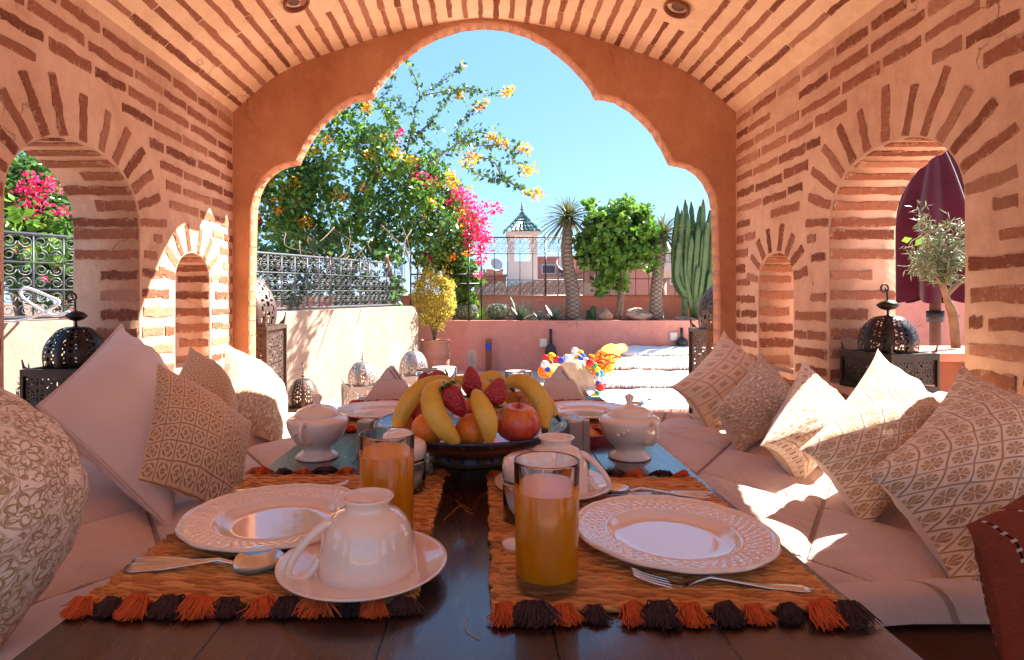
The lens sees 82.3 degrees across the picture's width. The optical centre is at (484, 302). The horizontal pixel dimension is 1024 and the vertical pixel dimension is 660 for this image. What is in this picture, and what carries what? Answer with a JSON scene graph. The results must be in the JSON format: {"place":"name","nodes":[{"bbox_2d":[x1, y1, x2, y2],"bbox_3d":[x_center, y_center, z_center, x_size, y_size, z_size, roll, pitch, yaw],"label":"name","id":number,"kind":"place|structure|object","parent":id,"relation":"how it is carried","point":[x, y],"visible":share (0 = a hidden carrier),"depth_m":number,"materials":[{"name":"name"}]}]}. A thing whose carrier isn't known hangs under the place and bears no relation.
{"place":"outdoors","nodes":[
{"label":"outdoors","id":0,"kind":"place"},
{"bbox_2d":[4,304,58,320],"bbox_3d":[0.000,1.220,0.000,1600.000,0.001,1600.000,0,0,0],"label":"ground","id":1,"kind":"structure","parent":0,"point":[8,311],"depth_m":83.67,"materials":[{"name":"soil"}]},
{"bbox_2d":[482,275,613,294],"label":"pitched roof","id":2,"kind":"structure","parent":1,"relation":"on","point":[585,287],"depth_m":13.00,"materials":[{"name":"paint"}]},
{"bbox_2d":[503,202,541,286],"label":"chimney tower","id":3,"kind":"structure","parent":2,"relation":"on","point":[519,272],"depth_m":15.61,"materials":[{"name":"paint"}]},
{"bbox_2d":[4,30,710,303],"label":"sky","id":4,"kind":"structure","parent":0,"point":[585,147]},
{"bbox_2d":[321,371,547,407],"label":"terrace floor","id":5,"kind":"structure","parent":0,"point":[335,402],"depth_m":6.40,"materials":[{"name":"tile"}]},
{"bbox_2d":[4,150,72,315],"bbox_3d":[-3.080,-0.118,3.800,1.472,1.983,1.305,0,0,0],"label":"bougainvillea","id":6,"kind":"object","parent":5,"relation":"on","point":[36,200],"visible":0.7,"depth_m":3.70,"materials":[{"name":"green plant"}]},
{"bbox_2d":[0,0,232,456],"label":"brick wall","id":7,"kind":"structure","parent":5,"relation":"on","point":[123,136],"depth_m":1.99,"materials":[{"name":"brick"}]},
{"bbox_2d":[19,292,104,410],"bbox_3d":[-1.285,0.161,1.840,0.200,0.393,0.200,0,0,-3],"label":"metal lantern","id":8,"kind":"object","parent":7,"relation":"in","point":[63,368],"visible":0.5,"depth_m":1.77,"materials":[{"name":"metal"}]},
{"bbox_2d":[86,0,882,111],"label":"vaulted ceiling","id":9,"kind":"structure","parent":7,"relation":"on","point":[734,55],"depth_m":2.39,"materials":[{"name":"paint"}]},
{"bbox_2d":[283,0,309,12],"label":"ceiling light","id":10,"kind":"object","parent":9,"relation":"attached to","point":[295,9],"visible":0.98,"depth_m":2.27,"materials":[{"name":"metal"}]},
{"bbox_2d":[663,0,689,18],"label":"ceiling light","id":11,"kind":"object","parent":9,"relation":"attached to","point":[679,5],"visible":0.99,"depth_m":2.28,"materials":[{"name":"metal"}]},
{"bbox_2d":[0,412,296,659],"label":"bench seat","id":12,"kind":"object","parent":5,"relation":"on","point":[119,529],"visible":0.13,"depth_m":1.08,"materials":[{"name":"fabric"}]},
{"bbox_2d":[0,388,88,648],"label":"cushion","id":13,"kind":"object","parent":12,"relation":"on","point":[44,488],"visible":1,"depth_m":0.72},
{"bbox_2d":[35,324,175,525],"bbox_3d":[-0.898,0.265,1.415,0.300,0.408,0.706,0,0,-26],"label":"cushion","id":14,"kind":"object","parent":12,"relation":"on","point":[97,405],"visible":0.73,"depth_m":1.34,"materials":[{"name":"fabric"}]},
{"bbox_2d":[138,363,252,502],"bbox_3d":[-0.648,0.293,1.313,0.220,0.303,0.234,0,0,-14],"label":"cushion","id":15,"kind":"object","parent":12,"relation":"on","point":[196,447],"visible":0.91,"depth_m":1.24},
{"bbox_2d":[179,346,238,410],"bbox_3d":[-0.880,0.293,1.859,0.202,0.303,0.182,0,0,0],"label":"cushion","id":16,"kind":"object","parent":12,"relation":"on","point":[210,375],"visible":0.44,"depth_m":1.83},
{"bbox_2d":[224,343,287,441],"bbox_3d":[-0.833,0.303,2.124,0.239,0.284,0.607,0,0,-20],"label":"cushion","id":17,"kind":"object","parent":12,"relation":"on","point":[260,390],"visible":0.82,"depth_m":2.00,"materials":[{"name":"fabric"}]},
{"bbox_2d":[4,306,417,402],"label":"parapet wall","id":18,"kind":"structure","parent":5,"relation":"on","point":[325,346],"depth_m":5.26,"materials":[{"name":"paint"}]},
{"bbox_2d":[4,230,402,319],"bbox_3d":[-2.059,-0.167,4.134,0.020,0.567,5.460,0,0,25],"label":"iron railing","id":19,"kind":"object","parent":18,"relation":"on","point":[64,237],"visible":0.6,"depth_m":4.94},
{"bbox_2d":[8,286,69,321],"bbox_3d":[-2.322,0.011,3.050,0.320,0.194,0.015,0,0,0],"label":"garden hose","id":20,"kind":"object","parent":19,"relation":"hanging from","point":[46,311],"visible":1,"depth_m":3.04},
{"bbox_2d":[256,277,286,392],"bbox_3d":[-1.300,0.265,3.100,0.399,1.211,0.399,0,0,-5],"label":"tall lantern","id":21,"kind":"object","parent":5,"relation":"on","point":[266,331],"visible":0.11,"depth_m":3.08,"materials":[{"name":"metal"}]},
{"bbox_2d":[287,362,317,412],"bbox_3d":[-1.060,0.608,3.420,0.200,0.524,0.200,0,0,-17],"label":"tin lantern","id":22,"kind":"object","parent":5,"relation":"on","point":[294,406],"visible":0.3,"depth_m":3.36,"materials":[{"name":"metal"}]},
{"bbox_2d":[341,345,377,405],"bbox_3d":[-0.895,0.590,4.300,0.252,0.560,0.252,0,0,-29],"label":"tin lantern","id":23,"kind":"object","parent":5,"relation":"on","point":[360,388],"visible":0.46,"depth_m":4.23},
{"bbox_2d":[59,295,710,319],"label":"back wall","id":24,"kind":"structure","parent":5,"relation":"on","point":[672,306],"depth_m":8.24,"materials":[{"name":"pink paint"}]},
{"bbox_2d":[417,235,582,294],"bbox_3d":[0.231,-0.532,8.339,2.387,0.873,0.023,0,0,0],"label":"iron railing","id":25,"kind":"object","parent":24,"relation":"on","point":[532,253],"visible":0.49,"depth_m":8.34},
{"bbox_2d":[256,59,545,309],"bbox_3d":[-1.419,-1.124,6.994,4.124,4.010,2.740,0,0,0],"label":"bougainvillea","id":26,"kind":"object","parent":5,"relation":"on","point":[287,220],"visible":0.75,"depth_m":7.11,"materials":[{"name":"green plant"}]},
{"bbox_2d":[399,335,427,386],"bbox_3d":[-0.605,0.573,5.000,0.284,0.595,0.284,0,0,-23],"label":"tin lantern","id":27,"kind":"object","parent":5,"relation":"on","point":[408,375],"visible":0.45,"depth_m":4.92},
{"bbox_2d":[419,339,449,367],"bbox_3d":[-0.596,0.655,7.000,0.389,0.430,0.389,0,0,0],"label":"terracotta pot","id":28,"kind":"object","parent":5,"relation":"on","point":[436,352],"visible":0.69,"depth_m":6.84,"materials":[{"name":"ceramic"}]},
{"bbox_2d":[408,258,457,340],"bbox_3d":[-0.610,-0.025,7.005,0.594,1.033,0.450,0,0,0],"label":"yellow shrub","id":29,"kind":"object","parent":28,"relation":"on","point":[419,296],"visible":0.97,"depth_m":6.95,"materials":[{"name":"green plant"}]},
{"bbox_2d":[12,397,922,659],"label":"table","id":30,"kind":"object","parent":5,"relation":"on","point":[454,593],"visible":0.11,"depth_m":0.60,"materials":[{"name":"brown wood"}]},
{"bbox_2d":[58,465,450,622],"bbox_3d":[-0.267,0.330,0.896,0.413,0.022,0.555,0,0,0],"label":"placemat","id":31,"kind":"object","parent":30,"relation":"on","point":[202,591],"visible":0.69,"depth_m":0.67,"materials":[{"name":"wicker"}]},
{"bbox_2d":[131,556,234,563],"bbox_3d":[-0.352,0.332,0.753,0.200,0.008,0.020,0,0,0],"label":"knife","id":32,"kind":"object","parent":31,"relation":"on","point":[157,558],"visible":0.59,"depth_m":0.75,"materials":[{"name":"silver metal"}]},
{"bbox_2d":[123,545,283,573],"bbox_3d":[-0.348,0.324,0.729,0.196,0.014,0.046,0,22,-3],"label":"spoon","id":33,"kind":"object","parent":31,"relation":"on","point":[250,563],"visible":1,"depth_m":0.73,"materials":[{"name":"silver metal"}]},
{"bbox_2d":[174,483,350,552],"bbox_3d":[-0.310,0.324,0.878,0.275,0.024,0.275,0,0,-33],"label":"dinner plate","id":34,"kind":"object","parent":31,"relation":"on","point":[286,516],"visible":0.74,"depth_m":0.89,"materials":[{"name":"beige ceramic"}]},
{"bbox_2d":[275,530,446,602],"bbox_3d":[-0.150,0.326,0.726,0.208,0.019,0.208,0,0,0],"label":"saucer","id":35,"kind":"object","parent":31,"relation":"on","point":[431,552],"visible":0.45,"depth_m":0.69,"materials":[{"name":"beige ceramic"}]},
{"bbox_2d":[284,487,416,590],"bbox_3d":[-0.159,0.284,0.724,0.151,0.093,0.122,0,0,0],"label":"teacup","id":36,"kind":"object","parent":35,"relation":"on","point":[367,541],"visible":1,"depth_m":0.69,"materials":[{"name":"beige ceramic"}]},
{"bbox_2d":[359,427,414,528],"bbox_3d":[-0.137,0.259,0.822,0.078,0.154,0.078,0,0,0],"label":"juice glass","id":37,"kind":"object","parent":31,"relation":"on","point":[386,457],"visible":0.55,"depth_m":0.79,"materials":[{"name":"orange"}]},
{"bbox_2d":[414,436,426,494],"bbox_3d":[-0.143,0.288,1.041,0.081,0.095,0.088,0,0,0],"label":"glass jar","id":38,"kind":"object","parent":31,"relation":"on","point":[419,465],"visible":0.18,"depth_m":1.02,"materials":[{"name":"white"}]},
{"bbox_2d":[286,393,347,462],"bbox_3d":[-0.368,0.270,1.290,0.133,0.140,0.133,0,0,-35],"label":"sugar bowl","id":39,"kind":"object","parent":30,"relation":"on","point":[316,429],"visible":1,"depth_m":1.25,"materials":[{"name":"beige ceramic"}]},
{"bbox_2d":[357,418,374,453],"bbox_3d":[-0.268,0.303,1.330,0.034,0.074,0.034,0,0,17],"label":"drinking glass","id":40,"kind":"object","parent":30,"relation":"on","point":[363,424],"visible":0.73,"depth_m":1.32,"materials":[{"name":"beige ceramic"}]},
{"bbox_2d":[345,399,398,431],"bbox_3d":[-0.276,0.332,1.766,0.374,0.018,0.472,0,0,0],"label":"placemat","id":41,"kind":"object","parent":30,"relation":"on","point":[352,425],"visible":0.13,"depth_m":1.64,"materials":[{"name":"fabric"}]},
{"bbox_2d":[337,400,397,419],"bbox_3d":[-0.305,0.324,1.740,0.275,0.024,0.275,0,0,-2],"label":"dinner plate","id":42,"kind":"object","parent":41,"relation":"on","point":[376,410],"visible":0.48,"depth_m":1.79,"materials":[{"name":"beige ceramic"}]},
{"bbox_2d":[366,379,407,400],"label":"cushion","id":43,"kind":"object","parent":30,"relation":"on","point":[383,389],"visible":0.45,"depth_m":1.99,"materials":[{"name":"beige fabric"}]},
{"bbox_2d":[373,407,567,468],"bbox_3d":[-0.029,0.299,1.285,0.422,0.081,0.422,0,0,0],"label":"fruit bowl","id":44,"kind":"object","parent":30,"relation":"on","point":[470,455],"visible":0.45,"depth_m":1.19,"materials":[{"name":"blue ceramic"}]},
{"bbox_2d":[411,414,440,441],"bbox_3d":[-0.107,0.244,1.135,0.068,0.064,0.068,0,0,0],"label":"orange","id":45,"kind":"object","parent":44,"relation":"in","point":[420,427],"visible":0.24,"depth_m":1.11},
{"bbox_2d":[392,375,461,427],"bbox_3d":[-0.129,0.211,1.221,0.168,0.114,0.064,0,0,-39],"label":"banana","id":46,"kind":"object","parent":44,"relation":"on","point":[409,401],"visible":0.61,"depth_m":1.20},
{"bbox_2d":[421,379,464,450],"bbox_3d":[-0.087,0.212,1.114,0.073,0.126,0.104,0,0,-24],"label":"banana","id":47,"kind":"object","parent":44,"relation":"on","point":[438,420],"visible":0.93,"depth_m":1.08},
{"bbox_2d":[455,413,484,442],"bbox_3d":[-0.023,0.246,1.135,0.068,0.064,0.068,0,0,0],"label":"orange","id":48,"kind":"object","parent":44,"relation":"in","point":[467,428],"visible":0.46,"depth_m":1.11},
{"bbox_2d":[439,381,465,416],"bbox_3d":[-0.059,0.183,1.115,0.049,0.078,0.048,-36,-13,18],"label":"strawberry","id":49,"kind":"object","parent":48,"relation":"on","point":[452,396],"visible":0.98,"depth_m":1.10,"materials":[{"name":"red plant"}]},
{"bbox_2d":[462,366,483,398],"bbox_3d":[-0.025,0.164,1.188,0.047,0.072,0.046,-7,3,-26],"label":"strawberry","id":50,"kind":"object","parent":44,"relation":"in","point":[471,380],"visible":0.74,"depth_m":1.17,"materials":[{"name":"red plant"}]},
{"bbox_2d":[470,389,497,449],"bbox_3d":[-0.006,0.219,1.097,0.041,0.108,0.073,0,0,-40],"label":"banana","id":51,"kind":"object","parent":44,"relation":"on","point":[484,413],"visible":1,"depth_m":1.08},
{"bbox_2d":[454,370,515,391],"bbox_3d":[0.001,0.185,1.380,0.146,0.052,0.034,0,0,0],"label":"banana","id":52,"kind":"object","parent":44,"relation":"on","point":[490,376],"visible":0.36,"depth_m":1.37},
{"bbox_2d":[497,396,540,440],"bbox_3d":[0.066,0.226,1.144,0.090,0.090,0.090,11,13,37],"label":"apple","id":53,"kind":"object","parent":44,"relation":"in","point":[517,421],"visible":0.9,"depth_m":1.11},
{"bbox_2d":[484,377,506,408],"bbox_3d":[0.022,0.176,1.131,0.049,0.066,0.048,18,-1,-3],"label":"strawberry","id":54,"kind":"object","parent":53,"relation":"on","point":[495,392],"visible":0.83,"depth_m":1.11,"materials":[{"name":"red plant"}]},
{"bbox_2d":[504,373,552,433],"bbox_3d":[0.102,0.211,1.239,0.058,0.119,0.141,0,0,-36],"label":"banana","id":55,"kind":"object","parent":44,"relation":"on","point":[532,390],"visible":0.9,"depth_m":1.22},
{"bbox_2d":[543,378,583,400],"bbox_3d":[0.262,0.300,2.020,0.172,0.079,0.072,0,0,7],"label":"pillow","id":56,"kind":"object","parent":30,"relation":"on","point":[564,389],"visible":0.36,"depth_m":1.99,"materials":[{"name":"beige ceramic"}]},
{"bbox_2d":[532,399,605,427],"bbox_3d":[0.232,0.333,1.766,0.371,0.017,0.472,0,0,0],"label":"placemat","id":57,"kind":"object","parent":30,"relation":"on","point":[594,423],"visible":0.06,"depth_m":1.65,"materials":[{"name":"wicker"}]},
{"bbox_2d":[505,369,531,405],"bbox_3d":[0.094,0.264,1.620,0.077,0.153,0.077,0,0,0],"label":"juice glass","id":58,"kind":"object","parent":57,"relation":"on","point":[512,397],"visible":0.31,"depth_m":1.59,"materials":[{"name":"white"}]},
{"bbox_2d":[555,400,618,419],"bbox_3d":[0.305,0.324,1.740,0.275,0.024,0.275,0,0,10],"label":"dinner plate","id":59,"kind":"object","parent":57,"relation":"on","point":[592,410],"visible":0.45,"depth_m":1.81,"materials":[{"name":"beige ceramic"}]},
{"bbox_2d":[563,417,582,450],"bbox_3d":[0.197,0.299,1.300,0.034,0.082,0.034,0,0,-14],"label":"shaker","id":60,"kind":"object","parent":30,"relation":"on","point":[575,427],"visible":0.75,"depth_m":1.28,"materials":[{"name":"beige ceramic"}]},
{"bbox_2d":[577,416,589,453],"bbox_3d":[0.222,0.299,1.315,0.018,0.082,0.040,0,0,-14],"label":"shaker","id":61,"kind":"object","parent":30,"relation":"on","point":[586,434],"visible":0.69,"depth_m":1.30,"materials":[{"name":"beige ceramic"}]},
{"bbox_2d":[599,393,660,462],"bbox_3d":[0.320,0.270,1.289,0.133,0.140,0.135,0,0,16],"label":"sugar bowl","id":62,"kind":"object","parent":30,"relation":"on","point":[630,430],"visible":1,"depth_m":1.25,"materials":[{"name":"beige ceramic"}]},
{"bbox_2d":[484,468,882,632],"bbox_3d":[0.210,0.330,0.878,0.420,0.022,0.557,0,0,0],"label":"placemat","id":63,"kind":"object","parent":30,"relation":"on","point":[607,583],"visible":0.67,"depth_m":0.66,"materials":[{"name":"wicker"}]},
{"bbox_2d":[502,450,534,524],"bbox_3d":[0.070,0.284,0.901,0.087,0.103,0.094,0,0,0],"label":"drinking glass","id":64,"kind":"object","parent":63,"relation":"on","point":[508,490],"visible":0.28,"depth_m":0.88,"materials":[{"name":"glass"}]},
{"bbox_2d":[514,451,579,601],"bbox_3d":[0.073,0.260,0.690,0.078,0.152,0.078,0,0,0],"label":"juice glass","id":65,"kind":"object","parent":63,"relation":"on","point":[546,490],"visible":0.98,"depth_m":0.66,"materials":[{"name":"orange"}]},
{"bbox_2d":[494,470,611,499],"bbox_3d":[0.122,0.326,1.045,0.208,0.019,0.208,0,0,0],"label":"saucer","id":66,"kind":"object","parent":63,"relation":"on","point":[598,479],"visible":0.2,"depth_m":1.03,"materials":[{"name":"beige ceramic"}]},
{"bbox_2d":[531,433,611,494],"bbox_3d":[0.137,0.284,1.045,0.141,0.093,0.122,0,0,-15],"label":"teacup","id":67,"kind":"object","parent":66,"relation":"on","point":[558,442],"visible":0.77,"depth_m":1.02,"materials":[{"name":"beige ceramic"}]},
{"bbox_2d":[596,483,709,498],"bbox_3d":[0.290,0.327,1.017,0.196,0.014,0.046,0,0,10],"label":"spoon","id":68,"kind":"object","parent":63,"relation":"on","point":[618,488],"visible":0.74,"depth_m":1.01,"materials":[{"name":"silver metal"}]},
{"bbox_2d":[607,490,712,495],"bbox_3d":[0.297,0.332,1.018,0.200,0.008,0.020,0,0,0],"label":"knife","id":69,"kind":"object","parent":63,"relation":"on","point":[704,492],"visible":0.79,"depth_m":1.01,"materials":[{"name":"silver metal"}]},
{"bbox_2d":[579,494,780,573],"bbox_3d":[0.263,0.324,0.819,0.275,0.024,0.275,0,0,9],"label":"dinner plate","id":70,"kind":"object","parent":63,"relation":"on","point":[679,534],"visible":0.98,"depth_m":0.82,"materials":[{"name":"beige ceramic"}]},
{"bbox_2d":[631,567,813,592],"bbox_3d":[0.278,0.327,0.687,0.205,0.017,0.025,0,0,5],"label":"fork","id":71,"kind":"object","parent":63,"relation":"on","point":[660,581],"visible":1,"depth_m":0.69,"materials":[{"name":"silver metal"}]},
{"bbox_2d":[233,18,735,357],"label":"scalloped arch","id":72,"kind":"structure","parent":5,"relation":"on","point":[283,119],"depth_m":2.72,"materials":[{"name":"paint"}]},
{"bbox_2d":[485,338,491,371],"bbox_3d":[0.054,0.660,7.375,0.080,0.420,0.070,0,0,0],"label":"pipe stub","id":73,"kind":"object","parent":5,"relation":"on","point":[488,354],"visible":0.86,"depth_m":7.35,"materials":[{"name":"metal"}]},
{"bbox_2d":[418,320,711,370],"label":"planter wall","id":74,"kind":"structure","parent":5,"relation":"on","point":[515,344],"depth_m":7.50,"materials":[{"name":"pink paint"}]},
{"bbox_2d":[410,239,481,320],"bbox_3d":[-0.533,-0.294,7.450,1.011,1.040,0.021,0,0,0],"label":"iron trellis","id":75,"kind":"object","parent":74,"relation":"on","point":[469,283],"visible":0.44,"depth_m":7.44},
{"bbox_2d":[560,359,595,396],"bbox_3d":[0.800,0.690,5.250,0.436,0.360,0.436,0,0,0],"label":"straw basket","id":76,"kind":"object","parent":5,"relation":"on","point":[579,373],"visible":0.39,"depth_m":5.11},
{"bbox_2d":[541,347,604,396],"bbox_3d":[0.756,0.606,4.910,0.559,0.450,0.377,0,0,0],"label":"pompom garland","id":77,"kind":"object","parent":76,"relation":"on","point":[579,355],"visible":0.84,"depth_m":4.96,"materials":[{"name":"multicoloured fabric"}]},
{"bbox_2d":[584,388,687,412],"bbox_3d":[2.529,0.805,4.729,3.353,0.130,0.782,0,0,0],"label":"covered step","id":78,"kind":"object","parent":5,"relation":"on","point":[668,400],"visible":0.18,"depth_m":4.63,"materials":[{"name":"fabric"}]},
{"bbox_2d":[590,369,687,389],"bbox_3d":[2.612,0.770,5.514,3.188,0.200,0.812,0,0,0],"label":"covered step","id":79,"kind":"object","parent":5,"relation":"on","point":[635,378],"visible":0.23,"depth_m":5.23,"materials":[{"name":"fabric"}]},
{"bbox_2d":[585,349,621,378],"bbox_3d":[1.037,0.541,5.191,0.377,0.274,0.246,0,0,0],"label":"yarn bundle","id":80,"kind":"object","parent":79,"relation":"on","point":[603,361],"visible":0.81,"depth_m":5.15,"materials":[{"name":"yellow fabric"}]},
{"bbox_2d":[607,355,694,370],"bbox_3d":[2.744,0.735,6.314,2.928,0.270,0.812,0,0,0],"label":"covered step","id":81,"kind":"object","parent":5,"relation":"on","point":[670,363],"visible":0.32,"depth_m":5.97,"materials":[{"name":"fabric"}]},
{"bbox_2d":[620,345,712,356],"bbox_3d":[2.851,0.705,7.094,2.715,0.330,0.772,0,0,0],"label":"covered step","id":82,"kind":"object","parent":5,"relation":"on","point":[665,351],"visible":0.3,"depth_m":6.77,"materials":[{"name":"fabric"}]},
{"bbox_2d":[688,284,712,413],"bbox_3d":[1.340,0.280,3.150,0.378,1.181,0.378,0,0,6],"label":"tall lantern","id":83,"kind":"object","parent":5,"relation":"on","point":[700,339],"visible":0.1,"depth_m":3.16,"materials":[{"name":"metal"}]},
{"bbox_2d":[651,412,990,625],"bbox_3d":[0.801,0.648,1.595,0.733,0.443,1.470,0,0,0],"label":"bench seat","id":84,"kind":"object","parent":5,"relation":"on","point":[886,568],"visible":0.26,"depth_m":1.12,"materials":[{"name":"fabric"}]},
{"bbox_2d":[670,331,754,426],"bbox_3d":[0.929,0.277,2.212,0.545,0.339,0.198,0,0,-40],"label":"cushion","id":85,"kind":"object","parent":84,"relation":"on","point":[718,374],"visible":0.59,"depth_m":2.09,"materials":[{"name":"fabric"}]},
{"bbox_2d":[710,352,790,450],"bbox_3d":[0.913,0.308,1.919,0.483,0.275,0.178,0,0,-44],"label":"cushion","id":86,"kind":"object","parent":84,"relation":"on","point":[747,408],"visible":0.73,"depth_m":1.80,"materials":[{"name":"fabric"}]},
{"bbox_2d":[760,359,844,478],"bbox_3d":[0.895,0.306,1.605,0.166,0.278,0.495,0,0,42],"label":"cushion","id":87,"kind":"object","parent":84,"relation":"on","point":[812,404],"visible":0.77,"depth_m":1.51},
{"bbox_2d":[799,349,939,521],"bbox_3d":[0.918,0.281,1.343,0.495,0.329,0.205,0,0,-43],"label":"cushion","id":88,"kind":"object","parent":84,"relation":"on","point":[887,409],"visible":0.75,"depth_m":1.24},
{"bbox_2d":[863,363,1023,580],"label":"cushion","id":89,"kind":"object","parent":84,"relation":"on","point":[948,471],"visible":0.91,"depth_m":0.99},
{"bbox_2d":[736,0,1023,402],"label":"brick wall","id":90,"kind":"structure","parent":5,"relation":"on","point":[843,137],"depth_m":1.87,"materials":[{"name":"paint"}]},
{"bbox_2d":[840,283,939,391],"bbox_3d":[1.270,0.103,1.840,0.184,0.329,0.184,0,0,-14],"label":"metal lantern","id":91,"kind":"object","parent":90,"relation":"in","point":[910,355],"visible":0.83,"depth_m":1.80,"materials":[{"name":"metal"}]},
{"bbox_2d":[895,300,964,345],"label":"garden wall","id":92,"kind":"structure","parent":5,"relation":"on","point":[914,314],"depth_m":5.20,"materials":[{"name":"pink paint"}]},
{"bbox_2d":[895,150,964,345],"bbox_3d":[2.390,-0.019,3.100,0.397,1.777,0.397,0,0,22],"label":"closed parasol","id":93,"kind":"object","parent":5,"relation":"on","point":[937,182],"visible":0.45,"depth_m":3.03,"materials":[{"name":"purple fabric"}]},
{"bbox_2d":[895,346,964,392],"bbox_3d":[1.935,0.525,2.260,0.890,0.691,0.380,0,0,0],"label":"planter trough","id":94,"kind":"object","parent":5,"relation":"on","point":[952,360],"visible":0.06,"depth_m":2.10,"materials":[{"name":"ceramic"}]},
{"bbox_2d":[897,200,964,347],"bbox_3d":[1.740,-0.113,2.254,0.297,0.578,0.956,0,0,0],"label":"tree","id":95,"kind":"object","parent":94,"relation":"in","point":[942,272],"visible":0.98,"depth_m":2.25,"materials":[{"name":"green plant"}]},
{"bbox_2d":[883,626,999,659],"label":"base","id":96,"kind":"object","parent":5,"relation":"on","point":[950,642],"depth_m":0.84,"materials":[{"name":"brown wood"}]},
{"bbox_2d":[965,494,1023,659],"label":"cushion","id":97,"kind":"object","parent":96,"relation":"on","point":[997,536],"visible":1,"depth_m":0.69,"materials":[{"name":"red fabric"}]},
{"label":"planter fill","id":98,"kind":"structure","parent":5,"relation":"on","visible":0},
{"bbox_2d":[257,128,505,307],"bbox_3d":[-1.340,-0.654,7.540,3.238,3.059,1.008,0,0,0],"label":"bougainvillea","id":99,"kind":"object","parent":98,"relation":"in","point":[475,229],"visible":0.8,"depth_m":7.34,"materials":[{"name":"pink plant"}]},
{"bbox_2d":[504,298,535,319],"bbox_3d":[0.480,0.074,7.799,0.590,0.339,0.661,0,0,0],"label":"agave","id":100,"kind":"object","parent":98,"relation":"on","point":[522,312],"visible":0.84,"depth_m":7.75,"materials":[{"name":"green plant"}]},
{"bbox_2d":[473,319,673,319],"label":"planter soil","id":101,"kind":"structure","parent":98,"relation":"on","point":[559,319],"depth_m":8.16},
{"bbox_2d":[417,247,487,304],"bbox_3d":[-0.445,-0.309,7.915,0.993,1.110,0.517,0,0,0],"label":"broadleaf shrub","id":102,"kind":"object","parent":101,"relation":"on","point":[461,292],"visible":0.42,"depth_m":7.81,"materials":[{"name":"green plant"}]},
{"bbox_2d":[454,303,479,319],"bbox_3d":[-0.245,0.124,7.852,0.378,0.275,0.371,0,0,0],"label":"barrel cactus","id":103,"kind":"object","parent":101,"relation":"on","point":[461,311],"visible":0.82,"depth_m":7.74,"materials":[{"name":"green plant"}]},
{"bbox_2d":[486,303,510,319],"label":"barrel cactus","id":104,"kind":"object","parent":101,"relation":"on","point":[498,311],"visible":0.91,"depth_m":7.75,"materials":[{"name":"green plant"}]},
{"bbox_2d":[533,195,594,319],"bbox_3d":[1.081,-0.588,7.781,0.847,1.673,0.890,0,0,-30],"label":"palm","id":105,"kind":"object","parent":101,"relation":"on","point":[567,222],"visible":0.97,"depth_m":7.73,"materials":[{"name":"green plant"}]},
{"bbox_2d":[572,192,667,319],"bbox_3d":[1.774,-0.610,7.791,1.256,1.676,0.867,0,0,0],"label":"green tree","id":106,"kind":"object","parent":101,"relation":"on","point":[620,235],"visible":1,"depth_m":7.62,"materials":[{"name":"green plant"}]},
{"bbox_2d":[623,307,652,319],"bbox_3d":[2.045,0.157,7.755,0.390,0.198,0.405,0,0,0],"label":"rock","id":107,"kind":"object","parent":101,"relation":"on","point":[637,313],"visible":0.81,"depth_m":7.63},
{"bbox_2d":[635,212,694,319],"bbox_3d":[2.378,-0.479,7.782,0.809,1.456,0.829,0,0,0],"label":"palm","id":108,"kind":"object","parent":101,"relation":"on","point":[655,303],"visible":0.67,"depth_m":7.73,"materials":[{"name":"green plant"}]},
{"bbox_2d":[671,199,712,319],"bbox_3d":[2.890,-0.571,7.781,0.846,1.633,0.468,0,0,0],"label":"candelabra cactus","id":109,"kind":"object","parent":101,"relation":"on","point":[692,279],"visible":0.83,"depth_m":7.66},
{"bbox_2d":[538,256,579,278],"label":"building","id":110,"kind":"structure","parent":0,"point":[551,266],"depth_m":30.00,"materials":[{"name":"pink paint"}]},
{"bbox_2d":[607,263,678,294],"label":"building","id":111,"kind":"structure","parent":0,"point":[643,286],"depth_m":22.00,"materials":[{"name":"pink paint"}]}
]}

